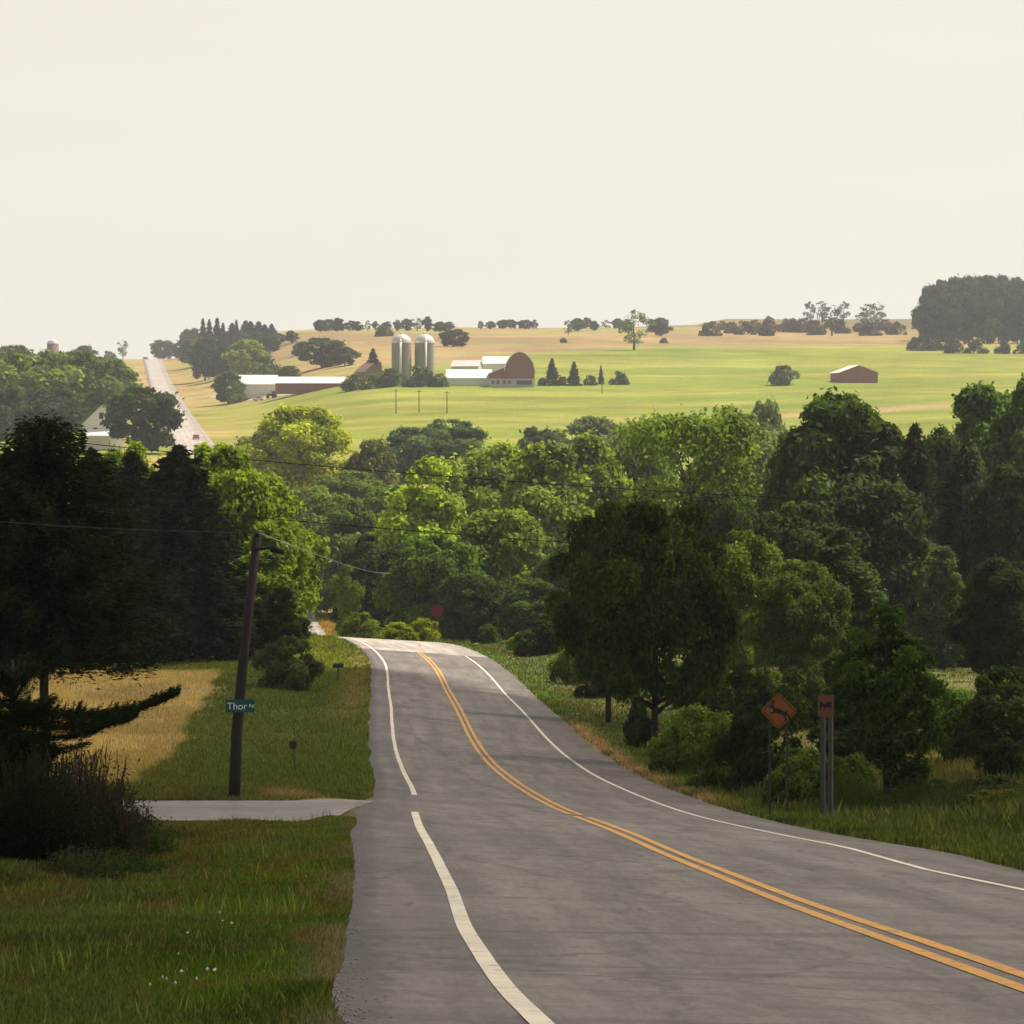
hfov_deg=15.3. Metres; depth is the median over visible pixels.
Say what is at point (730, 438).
broadleaf tree
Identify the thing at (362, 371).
farmhouse
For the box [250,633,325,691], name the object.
bush
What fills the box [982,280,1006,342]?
broadleaf tree
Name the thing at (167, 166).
sky
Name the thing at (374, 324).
broadleaf tree
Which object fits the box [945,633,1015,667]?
bush
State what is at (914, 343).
bush
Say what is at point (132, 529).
overhead wire
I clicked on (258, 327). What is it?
spruce tree
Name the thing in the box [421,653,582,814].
road centre line
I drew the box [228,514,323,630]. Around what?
broadleaf tree
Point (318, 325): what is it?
broadleaf tree
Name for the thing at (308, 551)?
overhead wire
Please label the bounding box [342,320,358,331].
broadleaf tree
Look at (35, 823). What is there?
brush clump
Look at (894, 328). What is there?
bush
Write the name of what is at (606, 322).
broadleaf tree
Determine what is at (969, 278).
broadleaf tree
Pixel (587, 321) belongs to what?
broadleaf tree
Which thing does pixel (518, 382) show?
door
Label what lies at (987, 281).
broadleaf tree
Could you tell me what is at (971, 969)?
road centre line
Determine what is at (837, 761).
bush
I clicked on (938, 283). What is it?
broadleaf tree
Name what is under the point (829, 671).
bush
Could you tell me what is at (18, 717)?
young pine
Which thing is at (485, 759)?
road centre line
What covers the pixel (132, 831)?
brush clump
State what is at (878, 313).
broadleaf tree
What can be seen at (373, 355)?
spruce tree
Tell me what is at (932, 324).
broadleaf tree
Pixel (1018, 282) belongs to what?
broadleaf tree
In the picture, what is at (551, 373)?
spruce tree
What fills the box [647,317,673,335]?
broadleaf tree
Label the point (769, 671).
bush
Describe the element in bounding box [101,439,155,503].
broadleaf tree
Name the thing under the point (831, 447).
broadleaf tree
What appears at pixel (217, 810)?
side road
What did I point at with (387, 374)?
bush
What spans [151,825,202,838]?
brush clump
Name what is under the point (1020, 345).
bush
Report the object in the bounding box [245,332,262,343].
broadleaf tree
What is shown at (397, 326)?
broadleaf tree
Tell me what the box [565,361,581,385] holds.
spruce tree
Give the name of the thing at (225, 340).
spruce tree
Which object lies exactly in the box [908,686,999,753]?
bush
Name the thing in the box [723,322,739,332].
bush
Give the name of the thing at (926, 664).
bush
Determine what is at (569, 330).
broadleaf tree
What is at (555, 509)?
broadleaf tree
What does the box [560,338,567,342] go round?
bush
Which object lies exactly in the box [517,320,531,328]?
broadleaf tree
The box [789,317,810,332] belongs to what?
bush
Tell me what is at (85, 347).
broadleaf tree
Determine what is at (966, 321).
broadleaf tree
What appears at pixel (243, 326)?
spruce tree
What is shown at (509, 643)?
bush
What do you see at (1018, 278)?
broadleaf tree
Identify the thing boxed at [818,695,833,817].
buggy sign
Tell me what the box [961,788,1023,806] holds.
bush
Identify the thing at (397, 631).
bush
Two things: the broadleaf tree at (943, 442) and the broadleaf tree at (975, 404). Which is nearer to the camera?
the broadleaf tree at (943, 442)
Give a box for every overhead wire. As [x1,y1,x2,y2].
[1,434,1023,507]
[5,522,246,532]
[100,502,1023,567]
[260,533,377,572]
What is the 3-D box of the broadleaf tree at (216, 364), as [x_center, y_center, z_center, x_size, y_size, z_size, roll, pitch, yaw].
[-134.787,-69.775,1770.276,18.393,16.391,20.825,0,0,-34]
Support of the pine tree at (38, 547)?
on the ground at (688, 367)
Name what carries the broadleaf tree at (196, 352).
on the ground at (688, 367)
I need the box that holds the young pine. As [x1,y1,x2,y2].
[0,660,182,797]
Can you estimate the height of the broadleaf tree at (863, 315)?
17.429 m
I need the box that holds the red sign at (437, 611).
[431,605,442,628]
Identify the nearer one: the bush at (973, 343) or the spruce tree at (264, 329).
the bush at (973, 343)
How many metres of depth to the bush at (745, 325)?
2040.96 m
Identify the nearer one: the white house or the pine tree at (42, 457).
the pine tree at (42, 457)
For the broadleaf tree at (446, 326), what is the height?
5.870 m
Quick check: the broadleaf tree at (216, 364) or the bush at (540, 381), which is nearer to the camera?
the bush at (540, 381)
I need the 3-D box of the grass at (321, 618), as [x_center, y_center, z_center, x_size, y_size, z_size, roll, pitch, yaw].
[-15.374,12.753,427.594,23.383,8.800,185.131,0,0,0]
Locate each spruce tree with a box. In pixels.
[50,446,136,638]
[95,444,272,661]
[109,450,185,593]
[199,318,206,338]
[205,319,214,341]
[212,318,223,346]
[220,323,228,346]
[226,323,234,347]
[231,320,238,347]
[239,320,248,331]
[244,321,254,334]
[250,321,263,338]
[259,324,271,333]
[269,323,278,334]
[364,348,382,368]
[542,358,561,385]
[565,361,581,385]
[598,366,604,383]
[884,421,945,575]
[930,443,987,600]
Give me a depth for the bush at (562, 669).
245.33 m
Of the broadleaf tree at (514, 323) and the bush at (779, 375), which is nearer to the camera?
the bush at (779, 375)
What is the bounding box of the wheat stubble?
[0,668,219,782]
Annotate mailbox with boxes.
[333,662,342,680]
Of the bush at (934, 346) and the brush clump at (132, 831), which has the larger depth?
the bush at (934, 346)
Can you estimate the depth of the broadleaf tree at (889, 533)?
262.83 m
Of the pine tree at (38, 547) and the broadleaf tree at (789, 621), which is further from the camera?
the broadleaf tree at (789, 621)
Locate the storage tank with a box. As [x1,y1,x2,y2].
[47,339,58,355]
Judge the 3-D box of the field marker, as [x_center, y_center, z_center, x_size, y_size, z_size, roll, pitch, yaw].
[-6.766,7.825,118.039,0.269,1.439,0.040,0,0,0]
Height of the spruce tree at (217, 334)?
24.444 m
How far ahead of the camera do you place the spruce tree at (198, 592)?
256.52 m
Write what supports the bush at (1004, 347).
on the ground at (688, 367)
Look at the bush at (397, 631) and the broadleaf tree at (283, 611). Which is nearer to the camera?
the broadleaf tree at (283, 611)
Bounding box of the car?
[253,397,264,400]
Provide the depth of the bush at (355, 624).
340.27 m
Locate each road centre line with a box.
[417,652,570,813]
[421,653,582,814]
[573,816,1023,991]
[587,817,1023,977]
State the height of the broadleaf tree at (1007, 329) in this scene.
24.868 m
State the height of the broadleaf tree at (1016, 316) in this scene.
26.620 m
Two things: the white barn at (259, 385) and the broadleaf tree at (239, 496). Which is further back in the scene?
the white barn at (259, 385)
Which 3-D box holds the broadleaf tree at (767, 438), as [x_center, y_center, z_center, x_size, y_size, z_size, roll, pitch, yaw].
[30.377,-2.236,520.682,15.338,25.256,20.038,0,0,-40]
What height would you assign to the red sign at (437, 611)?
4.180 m
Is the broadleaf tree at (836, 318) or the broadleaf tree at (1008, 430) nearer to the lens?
the broadleaf tree at (1008, 430)
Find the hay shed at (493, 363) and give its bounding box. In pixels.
[482,356,509,371]
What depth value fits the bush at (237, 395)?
1439.42 m
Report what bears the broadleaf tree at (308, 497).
on the ground at (688, 367)
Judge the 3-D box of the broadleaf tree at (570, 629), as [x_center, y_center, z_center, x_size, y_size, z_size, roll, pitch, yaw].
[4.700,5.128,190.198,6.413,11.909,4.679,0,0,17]
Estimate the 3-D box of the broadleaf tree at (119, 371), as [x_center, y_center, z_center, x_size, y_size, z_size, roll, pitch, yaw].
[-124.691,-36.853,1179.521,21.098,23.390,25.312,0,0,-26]
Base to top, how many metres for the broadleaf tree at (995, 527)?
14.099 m
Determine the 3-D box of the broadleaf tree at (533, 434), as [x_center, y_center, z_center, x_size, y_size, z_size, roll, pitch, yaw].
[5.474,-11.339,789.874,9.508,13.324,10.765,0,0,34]
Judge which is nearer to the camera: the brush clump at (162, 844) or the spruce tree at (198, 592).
the brush clump at (162, 844)
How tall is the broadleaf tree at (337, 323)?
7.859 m
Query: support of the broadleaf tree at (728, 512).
on the ground at (688, 367)
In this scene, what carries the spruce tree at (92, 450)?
on the ground at (688, 367)
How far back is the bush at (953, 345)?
1648.47 m
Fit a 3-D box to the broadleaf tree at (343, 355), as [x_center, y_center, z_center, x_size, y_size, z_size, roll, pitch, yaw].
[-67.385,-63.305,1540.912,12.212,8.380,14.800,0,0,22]
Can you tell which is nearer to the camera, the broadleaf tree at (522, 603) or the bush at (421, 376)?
the broadleaf tree at (522, 603)
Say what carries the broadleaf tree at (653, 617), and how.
on the ground at (688, 367)
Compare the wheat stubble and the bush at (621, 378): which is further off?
the bush at (621, 378)
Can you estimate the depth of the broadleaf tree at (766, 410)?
688.02 m
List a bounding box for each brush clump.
[0,740,122,870]
[0,871,30,883]
[14,736,164,861]
[25,843,134,879]
[86,846,171,872]
[125,804,180,855]
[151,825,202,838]
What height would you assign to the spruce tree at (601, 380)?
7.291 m
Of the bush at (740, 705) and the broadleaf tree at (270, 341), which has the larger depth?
the broadleaf tree at (270, 341)
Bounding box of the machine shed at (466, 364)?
[450,360,483,368]
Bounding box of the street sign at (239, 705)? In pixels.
[226,699,253,711]
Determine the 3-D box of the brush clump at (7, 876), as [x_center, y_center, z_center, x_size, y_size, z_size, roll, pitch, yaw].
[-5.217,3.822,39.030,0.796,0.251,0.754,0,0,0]
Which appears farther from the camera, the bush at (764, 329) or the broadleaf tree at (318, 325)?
the broadleaf tree at (318, 325)
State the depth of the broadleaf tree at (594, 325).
2112.44 m
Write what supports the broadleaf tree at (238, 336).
on the ground at (688, 367)
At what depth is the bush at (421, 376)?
1337.15 m
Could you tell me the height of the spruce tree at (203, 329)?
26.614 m
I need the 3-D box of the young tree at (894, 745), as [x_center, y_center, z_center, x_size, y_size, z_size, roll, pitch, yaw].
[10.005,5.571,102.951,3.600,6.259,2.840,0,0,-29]
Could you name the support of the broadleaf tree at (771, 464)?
on the ground at (688, 367)
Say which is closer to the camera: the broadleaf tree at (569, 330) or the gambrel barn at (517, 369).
the gambrel barn at (517, 369)
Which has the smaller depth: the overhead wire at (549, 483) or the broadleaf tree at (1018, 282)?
the overhead wire at (549, 483)
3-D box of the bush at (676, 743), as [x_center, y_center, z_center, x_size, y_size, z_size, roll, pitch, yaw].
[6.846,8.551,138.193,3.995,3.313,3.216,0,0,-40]
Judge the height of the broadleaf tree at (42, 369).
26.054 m
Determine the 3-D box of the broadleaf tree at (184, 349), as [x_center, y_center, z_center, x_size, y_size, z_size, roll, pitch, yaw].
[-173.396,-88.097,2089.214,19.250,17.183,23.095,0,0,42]
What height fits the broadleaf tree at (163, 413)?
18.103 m
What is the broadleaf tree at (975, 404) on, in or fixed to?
on the ground at (688, 367)
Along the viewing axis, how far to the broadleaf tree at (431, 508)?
436.56 m
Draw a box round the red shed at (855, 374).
[829,365,878,382]
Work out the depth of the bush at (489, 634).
329.77 m
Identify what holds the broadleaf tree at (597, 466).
on the ground at (688, 367)
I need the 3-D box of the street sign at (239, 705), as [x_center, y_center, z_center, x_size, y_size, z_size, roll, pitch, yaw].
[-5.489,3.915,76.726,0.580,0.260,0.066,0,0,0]
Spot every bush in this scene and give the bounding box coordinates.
[100,351,118,360]
[225,381,248,404]
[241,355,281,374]
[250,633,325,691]
[337,611,386,638]
[340,373,365,391]
[359,373,386,389]
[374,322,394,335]
[376,367,407,387]
[379,622,420,640]
[400,365,434,386]
[409,618,441,641]
[426,373,449,386]
[477,623,501,644]
[505,632,524,649]
[511,619,560,656]
[537,377,545,384]
[546,644,591,684]
[557,376,567,384]
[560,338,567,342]
[571,668,642,698]
[583,375,597,385]
[607,370,629,384]
[623,700,659,747]
[642,702,732,776]
[659,338,668,342]
[673,661,730,707]
[683,719,760,788]
[698,321,722,335]
[704,661,782,731]
[709,703,815,792]
[717,320,727,329]
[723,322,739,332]
[733,320,756,334]
[736,666,786,703]
[749,320,760,329]
[756,319,781,335]
[758,744,827,807]
[767,364,800,385]
[768,664,832,731]
[778,318,798,331]
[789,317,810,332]
[800,319,826,334]
[801,753,882,805]
[805,648,868,688]
[805,701,920,758]
[823,319,833,328]
[833,319,850,333]
[851,323,861,331]
[857,322,883,335]
[874,777,955,804]
[876,319,891,330]
[880,632,938,668]
[885,321,907,334]
[906,336,929,350]
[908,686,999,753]
[922,774,1023,800]
[924,336,943,350]
[934,664,1023,761]
[941,339,966,353]
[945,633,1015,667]
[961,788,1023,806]
[965,339,989,353]
[974,735,1023,778]
[994,339,1010,353]
[1012,341,1023,353]
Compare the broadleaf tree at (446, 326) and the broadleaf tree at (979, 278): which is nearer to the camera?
the broadleaf tree at (979, 278)
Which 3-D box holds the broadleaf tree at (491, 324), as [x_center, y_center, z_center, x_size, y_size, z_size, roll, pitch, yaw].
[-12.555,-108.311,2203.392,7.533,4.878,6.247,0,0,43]
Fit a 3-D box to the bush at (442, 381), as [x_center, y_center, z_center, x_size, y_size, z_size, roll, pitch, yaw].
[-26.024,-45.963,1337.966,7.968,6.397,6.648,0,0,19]
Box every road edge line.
[346,637,416,794]
[411,812,554,1023]
[466,656,1023,889]
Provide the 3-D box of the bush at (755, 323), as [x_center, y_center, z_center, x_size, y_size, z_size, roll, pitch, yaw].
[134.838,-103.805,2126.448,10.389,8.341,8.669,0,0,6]
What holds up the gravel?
on the ground at (688, 367)
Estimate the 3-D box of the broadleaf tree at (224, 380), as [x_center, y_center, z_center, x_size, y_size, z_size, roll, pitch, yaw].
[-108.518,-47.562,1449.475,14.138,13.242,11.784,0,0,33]
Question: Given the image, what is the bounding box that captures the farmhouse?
[354,363,383,381]
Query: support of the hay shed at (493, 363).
on the ground at (688, 367)
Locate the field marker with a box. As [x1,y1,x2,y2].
[290,741,296,776]
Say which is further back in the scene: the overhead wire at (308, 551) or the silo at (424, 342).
the silo at (424, 342)
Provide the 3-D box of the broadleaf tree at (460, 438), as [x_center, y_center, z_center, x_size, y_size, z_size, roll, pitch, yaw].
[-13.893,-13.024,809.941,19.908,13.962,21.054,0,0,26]
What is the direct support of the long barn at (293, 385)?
on the ground at (688, 367)
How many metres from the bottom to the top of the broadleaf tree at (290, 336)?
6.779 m
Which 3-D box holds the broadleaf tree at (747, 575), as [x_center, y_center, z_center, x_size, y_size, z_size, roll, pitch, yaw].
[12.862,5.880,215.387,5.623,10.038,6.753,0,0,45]
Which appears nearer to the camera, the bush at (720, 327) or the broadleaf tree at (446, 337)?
the broadleaf tree at (446, 337)
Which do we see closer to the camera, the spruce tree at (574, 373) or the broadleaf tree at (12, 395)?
the broadleaf tree at (12, 395)
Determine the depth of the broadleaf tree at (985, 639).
203.78 m
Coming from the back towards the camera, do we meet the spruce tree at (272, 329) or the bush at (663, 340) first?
the spruce tree at (272, 329)
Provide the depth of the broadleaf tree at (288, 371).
1477.38 m
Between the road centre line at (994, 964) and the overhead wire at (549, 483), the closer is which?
the road centre line at (994, 964)
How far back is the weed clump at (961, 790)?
96.97 m
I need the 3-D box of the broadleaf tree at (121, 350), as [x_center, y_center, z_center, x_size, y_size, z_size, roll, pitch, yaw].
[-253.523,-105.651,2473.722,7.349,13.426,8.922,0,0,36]
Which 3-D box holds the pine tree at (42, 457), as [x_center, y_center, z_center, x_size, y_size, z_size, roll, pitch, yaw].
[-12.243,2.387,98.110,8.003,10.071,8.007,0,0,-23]
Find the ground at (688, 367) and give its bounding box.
[0,319,1023,983]
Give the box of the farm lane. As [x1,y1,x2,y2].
[181,394,291,400]
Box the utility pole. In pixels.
[228,531,283,797]
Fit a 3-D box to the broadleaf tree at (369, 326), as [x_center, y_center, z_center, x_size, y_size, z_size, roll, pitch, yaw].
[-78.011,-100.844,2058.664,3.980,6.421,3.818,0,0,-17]
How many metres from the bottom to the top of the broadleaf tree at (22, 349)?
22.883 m
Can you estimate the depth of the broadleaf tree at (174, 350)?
2377.29 m
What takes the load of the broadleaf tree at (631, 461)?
on the ground at (688, 367)
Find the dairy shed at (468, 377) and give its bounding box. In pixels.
[446,369,491,385]
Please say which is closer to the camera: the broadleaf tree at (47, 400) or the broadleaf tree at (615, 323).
the broadleaf tree at (47, 400)
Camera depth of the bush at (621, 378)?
1356.20 m
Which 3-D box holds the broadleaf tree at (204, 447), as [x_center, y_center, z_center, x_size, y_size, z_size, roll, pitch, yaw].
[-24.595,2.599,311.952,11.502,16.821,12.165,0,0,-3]
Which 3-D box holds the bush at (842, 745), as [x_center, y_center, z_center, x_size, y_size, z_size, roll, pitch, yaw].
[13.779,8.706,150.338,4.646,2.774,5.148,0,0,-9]
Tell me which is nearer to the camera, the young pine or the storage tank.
the young pine
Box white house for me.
[81,404,123,449]
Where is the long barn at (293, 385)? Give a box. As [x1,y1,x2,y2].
[274,377,344,393]
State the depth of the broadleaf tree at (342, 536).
516.73 m
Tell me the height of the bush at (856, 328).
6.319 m
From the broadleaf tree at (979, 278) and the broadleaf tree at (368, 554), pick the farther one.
the broadleaf tree at (979, 278)
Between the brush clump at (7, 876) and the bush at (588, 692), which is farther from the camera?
the bush at (588, 692)
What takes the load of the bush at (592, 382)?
on the ground at (688, 367)
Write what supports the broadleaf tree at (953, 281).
on the ground at (688, 367)
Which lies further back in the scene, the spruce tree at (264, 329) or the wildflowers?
the spruce tree at (264, 329)
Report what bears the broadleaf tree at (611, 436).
on the ground at (688, 367)
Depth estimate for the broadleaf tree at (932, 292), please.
1845.53 m
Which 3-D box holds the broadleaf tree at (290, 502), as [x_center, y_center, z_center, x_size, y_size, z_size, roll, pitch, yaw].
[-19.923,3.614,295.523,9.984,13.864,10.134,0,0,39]
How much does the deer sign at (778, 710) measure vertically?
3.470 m
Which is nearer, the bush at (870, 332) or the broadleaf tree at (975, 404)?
the broadleaf tree at (975, 404)
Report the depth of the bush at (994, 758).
117.58 m
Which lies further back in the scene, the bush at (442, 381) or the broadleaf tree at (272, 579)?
the bush at (442, 381)
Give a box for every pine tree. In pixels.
[0,409,195,772]
[0,445,66,678]
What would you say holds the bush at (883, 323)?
on the ground at (688, 367)
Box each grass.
[0,782,368,1023]
[82,634,375,797]
[311,613,470,643]
[439,636,1023,870]
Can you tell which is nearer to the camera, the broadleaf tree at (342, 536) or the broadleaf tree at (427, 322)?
the broadleaf tree at (342, 536)
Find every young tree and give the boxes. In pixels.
[330,564,365,632]
[821,603,955,800]
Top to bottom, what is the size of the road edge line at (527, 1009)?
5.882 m
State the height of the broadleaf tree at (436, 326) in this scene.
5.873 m
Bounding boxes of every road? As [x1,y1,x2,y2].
[116,799,371,820]
[143,359,1023,1023]
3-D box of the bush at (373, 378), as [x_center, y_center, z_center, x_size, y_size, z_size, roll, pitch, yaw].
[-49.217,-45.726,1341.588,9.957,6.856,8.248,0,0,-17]
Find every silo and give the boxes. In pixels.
[391,332,411,384]
[414,332,434,375]
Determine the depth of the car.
1414.03 m
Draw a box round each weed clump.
[752,767,837,797]
[810,759,895,811]
[868,773,952,810]
[916,776,990,809]
[967,777,1023,806]
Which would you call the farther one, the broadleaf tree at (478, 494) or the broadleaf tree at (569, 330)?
the broadleaf tree at (569, 330)
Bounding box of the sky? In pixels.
[0,0,1023,358]
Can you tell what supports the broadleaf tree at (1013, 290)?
on the ground at (688, 367)
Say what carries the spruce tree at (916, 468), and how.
on the ground at (688, 367)
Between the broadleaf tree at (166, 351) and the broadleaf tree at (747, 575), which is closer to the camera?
the broadleaf tree at (747, 575)
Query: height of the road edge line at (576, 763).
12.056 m
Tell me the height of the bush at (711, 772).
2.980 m
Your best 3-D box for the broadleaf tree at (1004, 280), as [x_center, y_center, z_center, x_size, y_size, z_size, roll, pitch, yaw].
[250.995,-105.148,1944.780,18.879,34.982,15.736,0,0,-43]
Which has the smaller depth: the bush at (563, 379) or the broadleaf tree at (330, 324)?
the bush at (563, 379)
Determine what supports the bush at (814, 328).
on the ground at (688, 367)
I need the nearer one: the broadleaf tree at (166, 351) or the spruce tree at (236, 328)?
the spruce tree at (236, 328)
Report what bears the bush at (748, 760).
on the ground at (688, 367)
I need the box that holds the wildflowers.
[149,911,232,985]
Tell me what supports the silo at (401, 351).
on the ground at (688, 367)
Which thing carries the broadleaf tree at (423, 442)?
on the ground at (688, 367)
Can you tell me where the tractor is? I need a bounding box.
[266,391,276,397]
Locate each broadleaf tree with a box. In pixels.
[0,345,36,369]
[0,349,84,430]
[0,378,30,441]
[10,384,88,436]
[46,350,125,429]
[71,344,99,367]
[87,356,143,422]
[99,385,186,453]
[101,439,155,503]
[117,339,127,358]
[149,339,174,358]
[157,441,262,492]
[170,342,184,357]
[176,328,199,347]
[177,337,207,364]
[180,465,311,636]
[187,335,217,379]
[197,443,263,550]
[199,345,234,378]
[210,371,246,403]
[218,470,337,597]
[221,339,273,374]
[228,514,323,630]
[228,550,310,633]
[232,331,248,346]
[233,431,288,460]
[237,403,357,491]
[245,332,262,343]
[253,586,312,652]
[258,333,280,352]
[272,365,302,376]
[277,333,285,342]
[285,330,299,342]
[290,484,344,529]
[292,337,345,367]
[295,493,378,613]
[304,470,386,507]
[312,320,328,331]
[321,319,333,330]
[328,345,361,365]
[328,531,404,638]
[332,317,343,331]
[339,434,402,486]
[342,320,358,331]
[351,321,364,330]
[358,483,417,525]
[365,320,370,331]
[366,455,467,620]
[369,530,486,639]
[371,321,377,330]
[383,425,447,483]
[386,321,391,329]
[393,320,402,330]
[401,318,412,330]
[412,317,422,330]
[417,439,555,568]
[418,418,491,479]
[421,316,432,331]
[426,569,504,643]
[432,321,445,331]
[438,329,469,346]
[440,322,454,329]
[453,505,554,640]
[478,321,483,328]
[484,321,496,328]
[495,319,511,328]
[495,577,570,638]
[497,439,594,574]
[504,319,517,328]
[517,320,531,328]
[517,426,560,451]
[523,543,592,622]
[529,320,537,328]
[541,496,657,722]
[544,430,639,550]
[552,415,620,448]
[564,320,572,334]
[566,494,741,757]
[567,318,586,330]
[572,498,684,643]
[581,317,591,327]
[589,321,599,329]
[595,430,678,518]
[599,320,610,327]
[599,427,680,469]
[605,404,768,583]
[611,318,621,328]
[618,309,647,349]
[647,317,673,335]
[676,403,780,501]
[679,482,758,638]
[690,527,789,671]
[739,501,856,659]
[739,559,854,676]
[748,394,786,444]
[749,427,791,530]
[765,385,908,522]
[796,527,895,663]
[803,301,815,320]
[815,301,829,322]
[821,305,843,335]
[828,477,938,660]
[837,301,849,318]
[855,304,877,335]
[869,302,886,324]
[904,545,965,669]
[911,282,941,343]
[912,299,944,340]
[921,380,1011,477]
[922,423,988,540]
[936,279,945,287]
[936,554,1023,681]
[944,273,960,289]
[950,459,1023,620]
[954,281,976,340]
[954,290,977,344]
[957,275,979,338]
[964,389,1013,442]
[969,289,1003,343]
[971,273,982,283]
[977,274,996,287]
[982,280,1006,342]
[983,372,1023,544]
[992,294,1017,341]
[996,273,1013,290]
[1000,282,1023,342]
[1008,293,1023,341]
[1011,276,1022,282]
[1013,277,1023,287]
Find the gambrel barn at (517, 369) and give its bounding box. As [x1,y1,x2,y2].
[488,351,534,386]
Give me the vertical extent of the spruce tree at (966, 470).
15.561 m
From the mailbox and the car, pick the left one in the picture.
the car
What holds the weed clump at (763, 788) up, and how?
on the ground at (688, 367)
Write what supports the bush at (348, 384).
on the ground at (688, 367)
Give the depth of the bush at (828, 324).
2185.16 m
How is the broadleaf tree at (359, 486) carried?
on the ground at (688, 367)
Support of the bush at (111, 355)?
on the ground at (688, 367)
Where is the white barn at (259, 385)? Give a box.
[239,375,277,397]
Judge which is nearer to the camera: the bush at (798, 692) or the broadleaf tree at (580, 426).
the bush at (798, 692)
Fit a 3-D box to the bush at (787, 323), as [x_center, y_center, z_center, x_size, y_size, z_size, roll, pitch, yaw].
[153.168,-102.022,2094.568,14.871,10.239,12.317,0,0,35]
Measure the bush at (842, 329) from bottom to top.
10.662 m
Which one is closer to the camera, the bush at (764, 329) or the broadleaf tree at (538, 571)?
the broadleaf tree at (538, 571)
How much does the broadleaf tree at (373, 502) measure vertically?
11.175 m
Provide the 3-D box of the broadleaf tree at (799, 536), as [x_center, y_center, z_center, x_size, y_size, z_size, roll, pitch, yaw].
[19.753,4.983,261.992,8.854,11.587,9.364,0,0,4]
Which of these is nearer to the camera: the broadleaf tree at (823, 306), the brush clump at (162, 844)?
the brush clump at (162, 844)
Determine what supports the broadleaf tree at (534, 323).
on the ground at (688, 367)
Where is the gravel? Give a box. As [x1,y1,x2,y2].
[306,730,1023,1023]
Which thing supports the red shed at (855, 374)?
on the ground at (688, 367)
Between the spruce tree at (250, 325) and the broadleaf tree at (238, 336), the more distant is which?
the spruce tree at (250, 325)
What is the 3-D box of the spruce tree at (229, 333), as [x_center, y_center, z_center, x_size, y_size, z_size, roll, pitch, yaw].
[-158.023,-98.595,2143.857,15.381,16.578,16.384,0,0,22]
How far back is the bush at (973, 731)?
139.05 m
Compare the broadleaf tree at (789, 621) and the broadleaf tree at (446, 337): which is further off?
the broadleaf tree at (446, 337)
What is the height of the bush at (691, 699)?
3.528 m
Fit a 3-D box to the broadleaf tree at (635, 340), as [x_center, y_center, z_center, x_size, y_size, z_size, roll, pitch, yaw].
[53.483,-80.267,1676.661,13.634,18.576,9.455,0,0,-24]
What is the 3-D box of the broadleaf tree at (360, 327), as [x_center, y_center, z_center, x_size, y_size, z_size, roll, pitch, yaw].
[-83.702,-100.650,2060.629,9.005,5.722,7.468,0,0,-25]
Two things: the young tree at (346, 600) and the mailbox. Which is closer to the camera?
the mailbox
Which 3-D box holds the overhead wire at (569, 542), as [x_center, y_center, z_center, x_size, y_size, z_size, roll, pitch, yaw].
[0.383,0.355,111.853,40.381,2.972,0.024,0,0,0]
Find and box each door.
[516,380,531,384]
[857,373,868,381]
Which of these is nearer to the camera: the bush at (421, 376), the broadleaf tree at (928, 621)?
the broadleaf tree at (928, 621)
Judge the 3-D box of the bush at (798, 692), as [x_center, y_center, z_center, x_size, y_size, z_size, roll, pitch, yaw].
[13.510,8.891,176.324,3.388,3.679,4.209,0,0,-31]
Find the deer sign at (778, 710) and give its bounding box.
[762,694,795,813]
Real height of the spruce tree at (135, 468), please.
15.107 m
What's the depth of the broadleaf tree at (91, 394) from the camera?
1135.32 m
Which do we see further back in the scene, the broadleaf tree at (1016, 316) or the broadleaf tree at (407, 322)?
the broadleaf tree at (407, 322)
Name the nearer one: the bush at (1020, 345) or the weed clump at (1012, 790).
the weed clump at (1012, 790)
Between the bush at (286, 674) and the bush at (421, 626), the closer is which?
the bush at (286, 674)
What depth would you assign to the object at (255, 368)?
1594.00 m
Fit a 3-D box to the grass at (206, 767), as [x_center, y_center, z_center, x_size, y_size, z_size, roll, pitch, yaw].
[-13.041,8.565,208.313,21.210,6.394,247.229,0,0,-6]
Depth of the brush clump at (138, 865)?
42.99 m
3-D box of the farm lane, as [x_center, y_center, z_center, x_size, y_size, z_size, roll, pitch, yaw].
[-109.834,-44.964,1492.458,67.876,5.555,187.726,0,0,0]
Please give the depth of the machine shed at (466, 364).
1406.62 m
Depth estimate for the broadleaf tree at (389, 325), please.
2055.64 m
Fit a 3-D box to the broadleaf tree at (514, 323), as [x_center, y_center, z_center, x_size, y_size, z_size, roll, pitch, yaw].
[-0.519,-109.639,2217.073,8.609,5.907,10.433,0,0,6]
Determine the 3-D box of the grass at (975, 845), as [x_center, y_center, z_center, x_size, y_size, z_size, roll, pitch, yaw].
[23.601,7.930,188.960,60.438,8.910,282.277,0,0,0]
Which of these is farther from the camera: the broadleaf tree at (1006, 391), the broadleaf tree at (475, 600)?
the broadleaf tree at (475, 600)
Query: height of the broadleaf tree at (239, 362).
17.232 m
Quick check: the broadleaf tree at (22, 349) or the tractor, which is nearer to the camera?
the tractor

